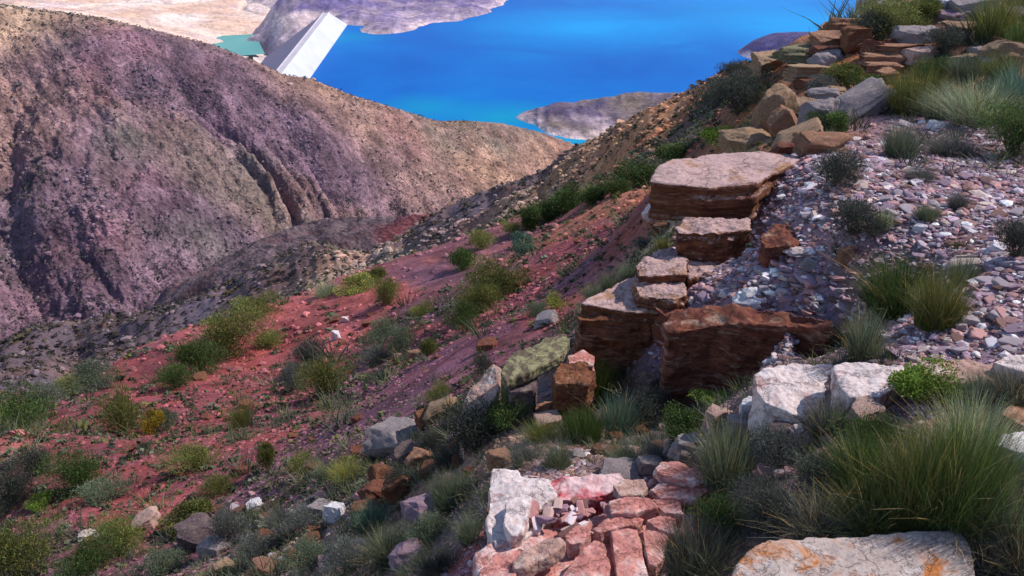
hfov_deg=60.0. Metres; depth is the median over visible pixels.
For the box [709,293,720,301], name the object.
stone
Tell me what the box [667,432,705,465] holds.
rock
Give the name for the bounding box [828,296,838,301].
stone
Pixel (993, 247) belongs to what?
stone
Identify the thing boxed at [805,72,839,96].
shrub
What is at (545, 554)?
rock
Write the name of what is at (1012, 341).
stone
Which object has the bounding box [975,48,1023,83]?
grass tuft
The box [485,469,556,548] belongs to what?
rock slab
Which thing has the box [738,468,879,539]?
grass tuft
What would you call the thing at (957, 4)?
rock
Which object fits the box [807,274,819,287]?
stone
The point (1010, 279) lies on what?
stone
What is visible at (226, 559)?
rock
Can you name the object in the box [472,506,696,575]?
rock slab
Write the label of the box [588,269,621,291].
grass tuft
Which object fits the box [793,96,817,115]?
rock
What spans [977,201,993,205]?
stone
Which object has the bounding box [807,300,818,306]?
stone
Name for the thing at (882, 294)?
grass tuft
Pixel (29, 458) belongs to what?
shrub
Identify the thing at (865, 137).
stone
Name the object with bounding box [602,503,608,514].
stone
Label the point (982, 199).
stone
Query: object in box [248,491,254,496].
stone
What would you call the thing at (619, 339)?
rock ledge
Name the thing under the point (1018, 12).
rock
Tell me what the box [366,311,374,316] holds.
rock
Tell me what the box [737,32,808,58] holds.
hills
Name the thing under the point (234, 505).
stone
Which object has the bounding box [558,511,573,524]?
stone
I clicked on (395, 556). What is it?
rock
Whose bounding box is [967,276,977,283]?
stone
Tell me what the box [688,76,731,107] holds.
shrub
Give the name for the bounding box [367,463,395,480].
rock
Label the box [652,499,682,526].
stone plate
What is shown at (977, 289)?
stone
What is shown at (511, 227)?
shrub
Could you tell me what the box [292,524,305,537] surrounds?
stone
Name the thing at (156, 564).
shrub
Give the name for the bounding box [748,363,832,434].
rock slab
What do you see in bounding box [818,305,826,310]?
stone
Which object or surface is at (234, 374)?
rock
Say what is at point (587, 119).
hills
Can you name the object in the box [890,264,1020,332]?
grass tuft
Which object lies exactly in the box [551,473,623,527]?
rock slab
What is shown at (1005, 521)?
grass tuft
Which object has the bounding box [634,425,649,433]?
rock
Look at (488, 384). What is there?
boulder
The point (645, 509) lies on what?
stone plate
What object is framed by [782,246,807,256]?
rock
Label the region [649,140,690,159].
shrub
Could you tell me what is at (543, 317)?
rock
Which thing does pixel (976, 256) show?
stone
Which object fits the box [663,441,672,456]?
rock
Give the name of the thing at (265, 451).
shrub
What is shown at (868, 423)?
shrub
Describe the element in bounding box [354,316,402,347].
shrub
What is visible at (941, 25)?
rock
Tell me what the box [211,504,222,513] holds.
rock
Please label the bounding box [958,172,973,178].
stone
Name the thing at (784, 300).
stone
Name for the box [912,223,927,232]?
rock
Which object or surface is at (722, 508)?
shrub
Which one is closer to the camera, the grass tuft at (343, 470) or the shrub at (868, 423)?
the shrub at (868, 423)
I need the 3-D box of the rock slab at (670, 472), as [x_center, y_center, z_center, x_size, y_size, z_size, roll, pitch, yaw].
[0.620,0.684,3.213,0.214,0.066,0.114,10,28,20]
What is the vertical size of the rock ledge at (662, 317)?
0.750 m
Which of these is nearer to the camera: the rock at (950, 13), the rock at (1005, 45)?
the rock at (1005, 45)
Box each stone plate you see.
[563,540,610,575]
[564,525,590,557]
[591,517,643,542]
[608,497,657,522]
[610,528,647,575]
[641,530,667,575]
[645,516,677,544]
[647,491,709,508]
[650,481,709,505]
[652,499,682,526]
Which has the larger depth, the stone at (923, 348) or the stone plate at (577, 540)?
the stone at (923, 348)
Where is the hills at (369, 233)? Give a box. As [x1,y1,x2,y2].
[148,214,429,310]
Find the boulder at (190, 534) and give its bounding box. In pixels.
[173,512,217,551]
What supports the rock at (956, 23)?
on the ground at (424, 266)
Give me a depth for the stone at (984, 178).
5.22 m
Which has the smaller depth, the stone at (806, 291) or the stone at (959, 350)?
the stone at (959, 350)
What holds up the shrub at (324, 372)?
on the ground at (424, 266)
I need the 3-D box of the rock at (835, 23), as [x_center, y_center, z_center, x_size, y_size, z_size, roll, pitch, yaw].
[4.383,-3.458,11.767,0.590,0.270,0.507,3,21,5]
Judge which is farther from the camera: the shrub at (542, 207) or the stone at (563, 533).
the shrub at (542, 207)
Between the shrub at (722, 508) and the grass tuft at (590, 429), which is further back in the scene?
the grass tuft at (590, 429)
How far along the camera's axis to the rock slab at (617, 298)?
5.14 m
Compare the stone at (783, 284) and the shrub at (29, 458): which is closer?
the stone at (783, 284)
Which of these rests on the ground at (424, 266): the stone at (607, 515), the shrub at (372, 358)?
the shrub at (372, 358)
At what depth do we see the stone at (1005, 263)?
3.81 m
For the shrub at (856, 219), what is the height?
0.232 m
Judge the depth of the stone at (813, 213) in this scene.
4.97 m
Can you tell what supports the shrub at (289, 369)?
on the ground at (424, 266)
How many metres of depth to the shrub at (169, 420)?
14.63 m
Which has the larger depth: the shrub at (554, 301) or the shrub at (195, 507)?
the shrub at (554, 301)
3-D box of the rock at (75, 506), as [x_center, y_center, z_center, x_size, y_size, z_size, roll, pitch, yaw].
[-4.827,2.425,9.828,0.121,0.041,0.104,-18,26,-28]
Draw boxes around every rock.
[71,503,81,509]
[77,528,96,542]
[131,506,160,533]
[172,470,184,477]
[193,371,206,380]
[196,533,231,558]
[201,413,211,420]
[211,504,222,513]
[212,557,236,575]
[229,371,237,376]
[229,463,251,475]
[230,504,246,515]
[239,399,253,408]
[246,497,261,511]
[247,556,278,575]
[258,528,275,543]
[287,431,297,438]
[287,547,302,559]
[305,531,321,541]
[306,498,331,519]
[306,523,324,531]
[309,461,323,472]
[322,501,345,524]
[329,317,339,323]
[331,330,340,339]
[337,339,346,344]
[341,316,348,322]
[350,444,362,454]
[350,498,383,529]
[350,538,367,551]
[351,413,362,422]
[356,478,385,502]
[361,320,372,326]
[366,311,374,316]
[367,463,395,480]
[381,475,411,504]
[387,537,425,573]
[391,439,417,466]
[404,447,432,470]
[406,349,420,360]
[413,407,426,430]
[419,459,437,478]
[423,395,457,425]
[436,472,459,488]
[451,454,463,468]
[462,466,473,474]
[476,337,497,352]
[479,549,522,575]
[485,447,510,470]
[503,493,531,548]
[512,537,565,575]
[533,409,562,429]
[534,309,557,329]
[536,401,551,412]
[541,240,550,246]
[572,448,585,458]
[590,444,603,454]
[599,457,640,479]
[607,430,622,439]
[613,479,647,498]
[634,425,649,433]
[635,455,663,474]
[641,204,652,221]
[649,439,663,448]
[651,222,669,237]
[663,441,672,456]
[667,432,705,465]
[693,450,702,460]
[701,403,733,438]
[717,125,770,152]
[723,414,748,435]
[732,291,761,309]
[739,396,751,414]
[742,287,760,298]
[764,420,792,440]
[767,105,797,136]
[768,44,811,64]
[769,141,794,154]
[771,117,822,148]
[781,63,830,81]
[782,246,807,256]
[791,131,851,155]
[793,78,812,89]
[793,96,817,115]
[796,97,839,130]
[799,257,818,272]
[806,51,836,65]
[807,87,839,98]
[808,30,841,46]
[809,45,840,56]
[819,17,862,29]
[820,49,844,60]
[827,85,846,94]
[835,245,854,266]
[839,25,872,54]
[843,395,886,429]
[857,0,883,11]
[858,39,884,58]
[858,52,906,65]
[863,61,905,74]
[875,67,898,84]
[876,43,934,54]
[883,38,897,42]
[890,25,938,43]
[900,45,936,65]
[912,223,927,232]
[925,120,948,130]
[933,9,970,22]
[933,24,948,39]
[934,20,974,32]
[940,0,948,7]
[941,44,966,56]
[946,0,1000,20]
[946,53,978,68]
[971,46,981,53]
[976,39,1023,66]
[986,35,1005,42]
[997,6,1023,21]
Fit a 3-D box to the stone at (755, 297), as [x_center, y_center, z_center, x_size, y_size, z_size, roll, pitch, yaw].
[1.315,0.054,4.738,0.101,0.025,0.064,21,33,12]
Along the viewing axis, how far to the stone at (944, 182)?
5.09 m
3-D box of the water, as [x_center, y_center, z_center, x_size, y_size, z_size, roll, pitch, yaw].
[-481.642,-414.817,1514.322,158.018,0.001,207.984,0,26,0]
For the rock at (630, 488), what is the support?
on the rock slab at (594, 490)
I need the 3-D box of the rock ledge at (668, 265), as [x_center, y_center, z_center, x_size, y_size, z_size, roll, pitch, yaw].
[0.901,-0.116,5.345,0.348,0.139,0.427,0,26,0]
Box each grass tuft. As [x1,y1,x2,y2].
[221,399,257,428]
[252,495,292,535]
[300,278,341,299]
[306,457,337,482]
[320,452,369,486]
[335,515,417,575]
[340,495,396,535]
[386,537,469,575]
[408,436,460,481]
[420,463,479,514]
[445,509,485,554]
[496,432,545,468]
[509,410,564,445]
[528,434,582,470]
[542,403,622,446]
[555,384,661,436]
[578,279,601,299]
[579,430,648,471]
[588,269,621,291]
[592,353,628,409]
[615,258,637,280]
[616,493,749,575]
[625,431,670,462]
[654,235,670,248]
[667,408,766,499]
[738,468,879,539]
[786,391,850,437]
[788,459,927,548]
[798,419,922,517]
[811,302,909,360]
[818,247,956,321]
[846,410,1017,539]
[853,276,870,301]
[860,396,1023,573]
[861,63,964,116]
[864,383,1023,488]
[872,205,900,230]
[873,114,942,158]
[883,161,950,182]
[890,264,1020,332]
[896,80,971,120]
[902,514,1023,575]
[910,72,1023,126]
[912,198,950,222]
[914,127,1002,157]
[925,464,1023,555]
[934,45,998,81]
[939,249,988,286]
[940,187,977,209]
[945,361,1023,411]
[947,0,1023,40]
[948,506,1023,575]
[959,351,1023,406]
[971,55,1023,113]
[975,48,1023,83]
[985,13,1023,42]
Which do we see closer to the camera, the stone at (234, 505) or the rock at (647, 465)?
the rock at (647, 465)
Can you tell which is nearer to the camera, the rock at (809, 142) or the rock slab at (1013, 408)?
the rock slab at (1013, 408)
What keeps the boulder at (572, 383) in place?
on the ground at (424, 266)
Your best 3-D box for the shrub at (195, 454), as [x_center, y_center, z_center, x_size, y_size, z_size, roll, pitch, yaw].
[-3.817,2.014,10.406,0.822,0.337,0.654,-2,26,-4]
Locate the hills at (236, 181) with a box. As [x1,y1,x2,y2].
[0,4,573,339]
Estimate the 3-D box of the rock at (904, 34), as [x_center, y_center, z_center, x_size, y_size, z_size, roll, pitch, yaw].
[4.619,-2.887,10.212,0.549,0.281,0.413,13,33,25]
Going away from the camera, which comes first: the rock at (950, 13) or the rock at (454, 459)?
the rock at (454, 459)
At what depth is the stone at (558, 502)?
3.10 m
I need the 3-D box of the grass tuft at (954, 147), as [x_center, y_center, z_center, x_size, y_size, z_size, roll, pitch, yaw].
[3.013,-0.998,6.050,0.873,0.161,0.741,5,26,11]
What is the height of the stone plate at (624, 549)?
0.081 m
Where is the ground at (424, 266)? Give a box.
[0,0,1023,575]
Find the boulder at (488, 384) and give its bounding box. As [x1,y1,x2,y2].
[457,364,501,459]
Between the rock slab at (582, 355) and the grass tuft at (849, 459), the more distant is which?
the rock slab at (582, 355)
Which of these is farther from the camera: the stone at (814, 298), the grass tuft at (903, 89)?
the grass tuft at (903, 89)
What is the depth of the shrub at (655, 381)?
4.85 m
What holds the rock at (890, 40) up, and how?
on the rock at (887, 47)
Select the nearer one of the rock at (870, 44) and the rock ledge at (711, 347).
the rock ledge at (711, 347)
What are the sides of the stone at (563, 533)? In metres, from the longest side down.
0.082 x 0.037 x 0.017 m
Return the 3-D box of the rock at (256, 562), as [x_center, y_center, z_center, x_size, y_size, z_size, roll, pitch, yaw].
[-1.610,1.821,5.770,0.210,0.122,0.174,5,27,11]
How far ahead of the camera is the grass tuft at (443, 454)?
4.96 m
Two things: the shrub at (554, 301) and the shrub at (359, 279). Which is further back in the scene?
the shrub at (359, 279)
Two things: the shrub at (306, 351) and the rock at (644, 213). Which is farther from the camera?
the shrub at (306, 351)
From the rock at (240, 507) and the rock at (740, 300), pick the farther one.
the rock at (240, 507)
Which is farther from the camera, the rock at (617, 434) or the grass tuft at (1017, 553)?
the rock at (617, 434)
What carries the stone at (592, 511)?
on the rock slab at (483, 556)
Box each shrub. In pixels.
[0,375,60,429]
[0,393,23,416]
[0,463,43,514]
[0,505,80,575]
[5,442,54,476]
[21,380,69,409]
[21,489,53,512]
[32,443,111,504]
[48,370,92,395]
[50,520,123,575]
[63,357,135,392]
[68,469,135,506]
[78,505,149,565]
[92,381,154,434]
[139,407,165,434]
[141,543,192,575]
[145,405,180,433]
[150,359,197,391]
[152,438,225,474]
[155,497,214,540]
[161,336,229,374]
[187,296,284,362]
[191,470,235,500]
[202,502,255,545]
[228,288,287,318]
[230,526,285,568]
[251,327,285,349]
[256,439,276,472]
[277,530,334,575]
[279,360,311,391]
[279,500,321,536]
[281,446,319,478]
[288,333,325,370]
[291,350,358,397]
[319,530,376,575]
[331,271,375,296]
[353,343,396,367]
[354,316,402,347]
[362,265,388,283]
[367,275,403,304]
[380,322,419,356]
[383,459,419,488]
[389,506,448,544]
[404,296,437,318]
[411,425,452,452]
[418,337,438,355]
[422,376,456,406]
[439,299,483,331]
[441,390,508,457]
[445,246,477,272]
[448,277,502,316]
[457,252,533,301]
[464,354,502,381]
[466,229,499,249]
[482,384,539,433]
[500,220,523,233]
[510,228,533,245]
[510,239,535,256]
[519,203,561,230]
[524,300,548,318]
[528,199,559,219]
[542,185,582,215]
[544,290,569,308]
[562,180,607,207]
[595,175,632,195]
[610,157,657,187]
[610,382,672,430]
[627,235,652,250]
[635,370,661,409]
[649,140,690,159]
[659,399,704,444]
[681,489,764,545]
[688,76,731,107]
[688,386,729,406]
[698,124,732,148]
[701,66,778,116]
[714,58,750,79]
[724,467,807,535]
[745,420,818,473]
[782,450,851,499]
[804,109,852,132]
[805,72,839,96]
[808,144,870,191]
[820,405,919,455]
[821,60,866,87]
[824,194,895,238]
[824,318,847,351]
[843,73,888,87]
[848,0,939,39]
[850,6,899,39]
[885,352,978,412]
[901,53,956,81]
[906,0,945,18]
[916,22,979,58]
[966,93,1023,160]
[990,215,1023,258]
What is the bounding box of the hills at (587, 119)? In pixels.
[516,92,679,139]
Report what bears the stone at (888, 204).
on the ground at (424, 266)
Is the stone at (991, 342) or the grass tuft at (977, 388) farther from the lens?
the stone at (991, 342)
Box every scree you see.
[0,6,538,338]
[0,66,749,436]
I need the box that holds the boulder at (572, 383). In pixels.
[552,361,596,424]
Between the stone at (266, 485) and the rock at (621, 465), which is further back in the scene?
the stone at (266, 485)
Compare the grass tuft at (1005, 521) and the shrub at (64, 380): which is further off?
the shrub at (64, 380)
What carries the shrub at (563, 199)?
on the ground at (424, 266)
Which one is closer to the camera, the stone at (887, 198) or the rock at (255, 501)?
the stone at (887, 198)
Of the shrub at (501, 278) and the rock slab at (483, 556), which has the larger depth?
the shrub at (501, 278)
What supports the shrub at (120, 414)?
on the ground at (424, 266)
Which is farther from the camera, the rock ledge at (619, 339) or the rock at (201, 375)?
the rock at (201, 375)
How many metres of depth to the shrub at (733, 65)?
42.52 m
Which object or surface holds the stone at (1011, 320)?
on the ground at (424, 266)
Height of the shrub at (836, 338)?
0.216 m
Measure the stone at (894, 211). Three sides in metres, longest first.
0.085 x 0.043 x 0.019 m
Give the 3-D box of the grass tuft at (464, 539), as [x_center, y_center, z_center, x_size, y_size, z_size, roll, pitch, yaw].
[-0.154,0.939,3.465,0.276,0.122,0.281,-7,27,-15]
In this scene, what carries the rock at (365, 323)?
on the ground at (424, 266)
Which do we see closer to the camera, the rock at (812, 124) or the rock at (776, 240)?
the rock at (776, 240)
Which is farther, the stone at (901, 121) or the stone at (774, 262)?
the stone at (901, 121)
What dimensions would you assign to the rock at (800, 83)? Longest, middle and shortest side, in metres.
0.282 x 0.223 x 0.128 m
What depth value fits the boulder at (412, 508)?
4.52 m
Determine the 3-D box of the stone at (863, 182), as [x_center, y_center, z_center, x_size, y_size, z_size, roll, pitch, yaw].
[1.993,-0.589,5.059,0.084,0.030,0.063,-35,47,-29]
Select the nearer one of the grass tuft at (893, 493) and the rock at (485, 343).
the grass tuft at (893, 493)
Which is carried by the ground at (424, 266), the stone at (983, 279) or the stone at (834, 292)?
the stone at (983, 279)
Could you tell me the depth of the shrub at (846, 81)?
8.87 m
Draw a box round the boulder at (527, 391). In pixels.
[506,377,537,426]
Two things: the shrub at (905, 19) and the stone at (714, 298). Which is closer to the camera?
the stone at (714, 298)
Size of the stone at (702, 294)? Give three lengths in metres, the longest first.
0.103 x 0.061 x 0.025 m
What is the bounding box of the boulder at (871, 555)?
[732,531,974,575]
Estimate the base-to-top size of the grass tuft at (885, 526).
0.167 m
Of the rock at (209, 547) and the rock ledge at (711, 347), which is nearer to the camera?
the rock ledge at (711, 347)
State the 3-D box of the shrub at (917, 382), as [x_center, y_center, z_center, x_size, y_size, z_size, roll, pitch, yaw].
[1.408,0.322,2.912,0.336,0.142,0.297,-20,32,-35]
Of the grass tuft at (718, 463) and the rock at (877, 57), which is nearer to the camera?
the grass tuft at (718, 463)
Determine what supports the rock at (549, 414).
on the ground at (424, 266)
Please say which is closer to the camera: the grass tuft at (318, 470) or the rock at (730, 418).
the rock at (730, 418)
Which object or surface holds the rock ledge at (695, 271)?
on the rock ledge at (662, 317)
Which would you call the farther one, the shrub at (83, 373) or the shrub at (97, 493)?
the shrub at (83, 373)
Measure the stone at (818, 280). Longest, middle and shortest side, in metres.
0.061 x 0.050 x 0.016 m
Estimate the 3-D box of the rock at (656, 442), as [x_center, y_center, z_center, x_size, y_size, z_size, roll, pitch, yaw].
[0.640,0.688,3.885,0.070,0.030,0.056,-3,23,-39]
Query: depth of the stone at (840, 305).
4.48 m
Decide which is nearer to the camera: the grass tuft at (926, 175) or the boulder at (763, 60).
the grass tuft at (926, 175)
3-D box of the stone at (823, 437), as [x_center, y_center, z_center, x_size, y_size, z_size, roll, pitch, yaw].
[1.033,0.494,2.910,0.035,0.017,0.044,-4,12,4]
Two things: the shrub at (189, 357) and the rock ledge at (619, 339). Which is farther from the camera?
the shrub at (189, 357)
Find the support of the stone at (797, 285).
on the ground at (424, 266)
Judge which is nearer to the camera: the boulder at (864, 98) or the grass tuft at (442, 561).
the grass tuft at (442, 561)
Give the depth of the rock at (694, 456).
3.47 m
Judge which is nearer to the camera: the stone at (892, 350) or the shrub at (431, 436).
the stone at (892, 350)
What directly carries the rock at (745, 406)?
on the ground at (424, 266)
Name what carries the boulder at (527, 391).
on the ground at (424, 266)
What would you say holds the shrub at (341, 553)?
on the ground at (424, 266)
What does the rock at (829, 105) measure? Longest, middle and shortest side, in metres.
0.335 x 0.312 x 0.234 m
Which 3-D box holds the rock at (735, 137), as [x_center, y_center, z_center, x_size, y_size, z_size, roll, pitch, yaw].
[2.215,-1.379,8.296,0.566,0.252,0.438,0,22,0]
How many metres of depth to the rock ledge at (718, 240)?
5.38 m
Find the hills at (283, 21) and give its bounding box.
[246,0,505,55]
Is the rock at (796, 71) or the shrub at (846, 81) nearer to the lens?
the shrub at (846, 81)
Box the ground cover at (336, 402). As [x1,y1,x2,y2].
[0,0,1023,575]
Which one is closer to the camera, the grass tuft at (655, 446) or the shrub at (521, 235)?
the grass tuft at (655, 446)
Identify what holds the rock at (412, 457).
on the ground at (424, 266)
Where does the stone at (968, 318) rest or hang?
on the ground at (424, 266)
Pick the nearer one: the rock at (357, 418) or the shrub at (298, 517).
the shrub at (298, 517)
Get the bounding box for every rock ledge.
[572,313,652,380]
[632,278,687,310]
[635,248,688,283]
[648,151,799,221]
[651,305,687,348]
[657,303,832,410]
[674,217,751,264]
[686,260,718,289]
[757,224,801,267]
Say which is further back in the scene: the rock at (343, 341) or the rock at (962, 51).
the rock at (343, 341)
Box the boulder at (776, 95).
[751,83,796,133]
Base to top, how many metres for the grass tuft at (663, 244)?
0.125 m
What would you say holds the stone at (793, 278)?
on the stone at (797, 285)
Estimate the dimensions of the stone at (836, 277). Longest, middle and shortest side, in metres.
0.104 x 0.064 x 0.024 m
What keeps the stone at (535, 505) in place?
on the rock slab at (506, 485)
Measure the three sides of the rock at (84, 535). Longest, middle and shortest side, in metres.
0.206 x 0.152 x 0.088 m
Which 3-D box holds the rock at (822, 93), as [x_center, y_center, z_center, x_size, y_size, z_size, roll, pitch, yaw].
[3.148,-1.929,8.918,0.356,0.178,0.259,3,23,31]
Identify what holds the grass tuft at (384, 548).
on the ground at (424, 266)
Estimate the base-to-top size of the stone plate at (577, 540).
0.065 m
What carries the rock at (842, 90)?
on the ground at (424, 266)
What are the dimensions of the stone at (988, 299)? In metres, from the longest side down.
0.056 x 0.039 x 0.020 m
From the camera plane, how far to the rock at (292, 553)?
5.68 m
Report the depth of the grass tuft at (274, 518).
7.09 m
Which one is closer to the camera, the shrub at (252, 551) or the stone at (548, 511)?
the stone at (548, 511)
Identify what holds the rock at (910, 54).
on the ground at (424, 266)
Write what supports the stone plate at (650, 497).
on the stone plate
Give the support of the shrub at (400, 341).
on the ground at (424, 266)
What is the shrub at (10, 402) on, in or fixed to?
on the ground at (424, 266)
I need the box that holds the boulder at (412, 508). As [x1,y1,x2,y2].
[399,493,435,527]
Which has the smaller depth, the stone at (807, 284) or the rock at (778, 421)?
the rock at (778, 421)
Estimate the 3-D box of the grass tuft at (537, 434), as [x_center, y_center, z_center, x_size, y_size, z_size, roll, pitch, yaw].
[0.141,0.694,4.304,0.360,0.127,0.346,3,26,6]
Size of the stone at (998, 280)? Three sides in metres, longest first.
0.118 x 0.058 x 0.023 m
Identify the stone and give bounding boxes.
[230,502,237,510]
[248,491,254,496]
[263,482,271,490]
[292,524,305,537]
[312,489,326,499]
[317,554,328,566]
[352,491,359,500]
[528,509,538,518]
[529,500,538,522]
[531,516,540,535]
[534,515,557,523]
[542,504,568,513]
[543,506,553,524]
[553,497,562,508]
[557,523,577,539]
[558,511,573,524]
[561,512,580,515]
[564,511,576,524]
[571,496,579,506]
[576,500,585,516]
[578,520,588,525]
[583,498,587,507]
[585,508,593,516]
[585,508,595,513]
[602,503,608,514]
[603,513,613,518]
[696,290,709,300]
[707,293,712,301]
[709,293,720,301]
[718,288,728,297]
[753,265,769,272]
[753,296,766,303]
[757,463,771,476]
[758,284,768,292]
[770,259,778,267]
[773,469,783,472]
[774,287,788,294]
[774,473,785,479]
[777,276,791,281]
[777,296,792,302]
[779,261,792,272]
[781,281,786,286]
[782,295,795,300]
[784,301,793,311]
[784,466,797,475]
[787,427,798,436]
[789,275,799,283]
[790,283,804,287]
[792,423,803,433]
[794,272,804,284]
[800,211,810,218]
[801,309,815,315]
[802,165,814,173]
[802,298,820,304]
[803,279,817,288]
[803,287,810,295]
[805,182,816,187]
[806,305,817,313]
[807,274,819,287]
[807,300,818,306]
[808,294,819,301]
[810,210,817,217]
[813,304,819,312]
[814,266,826,273]
[816,275,824,284]
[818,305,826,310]
[820,434,832,441]
[827,274,846,280]
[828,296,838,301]
[829,285,845,297]
[834,287,846,292]
[835,302,846,311]
[853,136,860,140]
[853,180,867,185]
[863,135,874,140]
[878,195,892,201]
[879,202,894,212]
[885,346,903,357]
[886,200,898,205]
[886,207,898,214]
[898,119,915,126]
[898,203,913,213]
[903,197,919,201]
[917,346,928,352]
[928,346,949,354]
[930,346,947,354]
[938,179,951,186]
[943,337,952,342]
[946,346,972,353]
[947,258,980,269]
[950,332,965,342]
[955,323,967,329]
[956,255,979,257]
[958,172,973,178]
[960,315,982,325]
[961,225,973,230]
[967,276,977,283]
[968,291,993,296]
[969,283,981,291]
[969,327,986,339]
[971,351,980,356]
[974,276,992,282]
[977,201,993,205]
[977,206,994,211]
[978,176,992,180]
[978,197,989,201]
[981,262,995,271]
[983,295,995,303]
[984,151,998,157]
[984,310,1012,319]
[985,337,997,348]
[988,240,1004,251]
[989,209,1007,216]
[991,276,1011,285]
[992,306,1007,317]
[994,317,1006,329]
[997,261,1023,266]
[999,335,1022,346]
[1001,345,1017,353]
[1002,284,1023,291]
[1003,322,1023,333]
[1005,316,1019,323]
[1006,275,1015,282]
[1009,207,1023,213]
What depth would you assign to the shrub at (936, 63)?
9.18 m
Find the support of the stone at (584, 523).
on the rock slab at (483, 556)
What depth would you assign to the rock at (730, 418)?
3.33 m
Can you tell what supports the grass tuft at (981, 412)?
on the ground at (424, 266)
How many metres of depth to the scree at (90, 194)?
430.57 m
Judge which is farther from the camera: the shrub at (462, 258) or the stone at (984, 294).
the shrub at (462, 258)
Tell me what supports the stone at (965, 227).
on the ground at (424, 266)
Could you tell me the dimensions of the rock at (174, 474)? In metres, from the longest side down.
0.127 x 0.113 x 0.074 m
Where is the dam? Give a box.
[261,12,346,77]
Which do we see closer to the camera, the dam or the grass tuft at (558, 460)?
the grass tuft at (558, 460)
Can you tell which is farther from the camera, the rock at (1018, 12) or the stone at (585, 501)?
the rock at (1018, 12)
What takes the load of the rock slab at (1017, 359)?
on the ground at (424, 266)
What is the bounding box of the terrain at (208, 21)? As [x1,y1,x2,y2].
[0,0,269,63]
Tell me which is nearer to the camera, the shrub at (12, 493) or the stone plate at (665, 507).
the stone plate at (665, 507)
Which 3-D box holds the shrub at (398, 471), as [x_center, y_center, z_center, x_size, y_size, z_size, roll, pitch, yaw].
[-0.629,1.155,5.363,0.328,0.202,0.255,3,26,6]
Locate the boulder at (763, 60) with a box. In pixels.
[750,50,783,73]
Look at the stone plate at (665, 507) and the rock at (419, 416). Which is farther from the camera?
the rock at (419, 416)
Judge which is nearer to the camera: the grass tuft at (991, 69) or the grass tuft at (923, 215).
the grass tuft at (923, 215)
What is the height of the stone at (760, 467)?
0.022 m
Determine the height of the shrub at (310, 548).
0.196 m
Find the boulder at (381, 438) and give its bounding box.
[363,416,417,456]
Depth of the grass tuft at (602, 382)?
5.07 m
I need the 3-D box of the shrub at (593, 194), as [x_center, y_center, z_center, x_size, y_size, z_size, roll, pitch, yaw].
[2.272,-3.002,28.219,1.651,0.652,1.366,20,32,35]
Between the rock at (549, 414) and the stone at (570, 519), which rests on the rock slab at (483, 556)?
the stone at (570, 519)
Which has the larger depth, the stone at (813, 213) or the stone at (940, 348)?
the stone at (813, 213)
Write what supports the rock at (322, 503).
on the ground at (424, 266)
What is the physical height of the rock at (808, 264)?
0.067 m
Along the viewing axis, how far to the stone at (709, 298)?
4.92 m
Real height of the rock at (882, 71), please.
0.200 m
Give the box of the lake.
[311,0,858,144]
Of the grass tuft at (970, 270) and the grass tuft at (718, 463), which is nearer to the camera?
the grass tuft at (718, 463)
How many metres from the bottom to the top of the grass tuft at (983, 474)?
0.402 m
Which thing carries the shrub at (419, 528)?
on the ground at (424, 266)
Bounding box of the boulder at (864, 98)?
[835,77,897,118]
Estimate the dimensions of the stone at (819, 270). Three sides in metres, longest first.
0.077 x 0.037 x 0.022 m
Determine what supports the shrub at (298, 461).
on the ground at (424, 266)
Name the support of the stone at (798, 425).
on the stone at (792, 429)
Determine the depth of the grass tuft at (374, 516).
5.09 m
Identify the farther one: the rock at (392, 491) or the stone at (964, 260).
the rock at (392, 491)
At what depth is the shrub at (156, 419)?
14.44 m
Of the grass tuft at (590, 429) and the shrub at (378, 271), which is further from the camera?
the shrub at (378, 271)
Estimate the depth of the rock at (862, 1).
14.21 m
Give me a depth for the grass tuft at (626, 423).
4.45 m
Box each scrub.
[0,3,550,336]
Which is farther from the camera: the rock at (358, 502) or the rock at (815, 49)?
the rock at (815, 49)
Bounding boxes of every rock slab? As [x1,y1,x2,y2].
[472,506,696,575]
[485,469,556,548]
[501,333,569,388]
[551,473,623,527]
[567,349,594,370]
[581,278,658,322]
[653,461,707,488]
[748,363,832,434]
[830,362,903,414]
[900,359,1006,395]
[990,355,1023,380]
[993,432,1023,469]
[998,405,1023,432]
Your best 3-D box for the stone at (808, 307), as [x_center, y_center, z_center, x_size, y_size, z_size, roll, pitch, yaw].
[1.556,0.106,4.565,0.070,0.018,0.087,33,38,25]
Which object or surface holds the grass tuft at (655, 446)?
on the ground at (424, 266)
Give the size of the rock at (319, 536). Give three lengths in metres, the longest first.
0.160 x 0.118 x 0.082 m
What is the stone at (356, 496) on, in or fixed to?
on the ground at (424, 266)
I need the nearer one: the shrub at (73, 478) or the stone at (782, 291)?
the stone at (782, 291)
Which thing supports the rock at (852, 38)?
on the ground at (424, 266)
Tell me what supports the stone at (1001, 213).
on the ground at (424, 266)
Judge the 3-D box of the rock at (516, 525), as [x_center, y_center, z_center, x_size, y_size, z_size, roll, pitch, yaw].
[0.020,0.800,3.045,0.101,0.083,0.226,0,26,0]
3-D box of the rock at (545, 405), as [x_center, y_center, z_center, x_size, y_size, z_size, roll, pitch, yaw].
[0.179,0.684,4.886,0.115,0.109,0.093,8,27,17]
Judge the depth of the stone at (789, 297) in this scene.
4.65 m

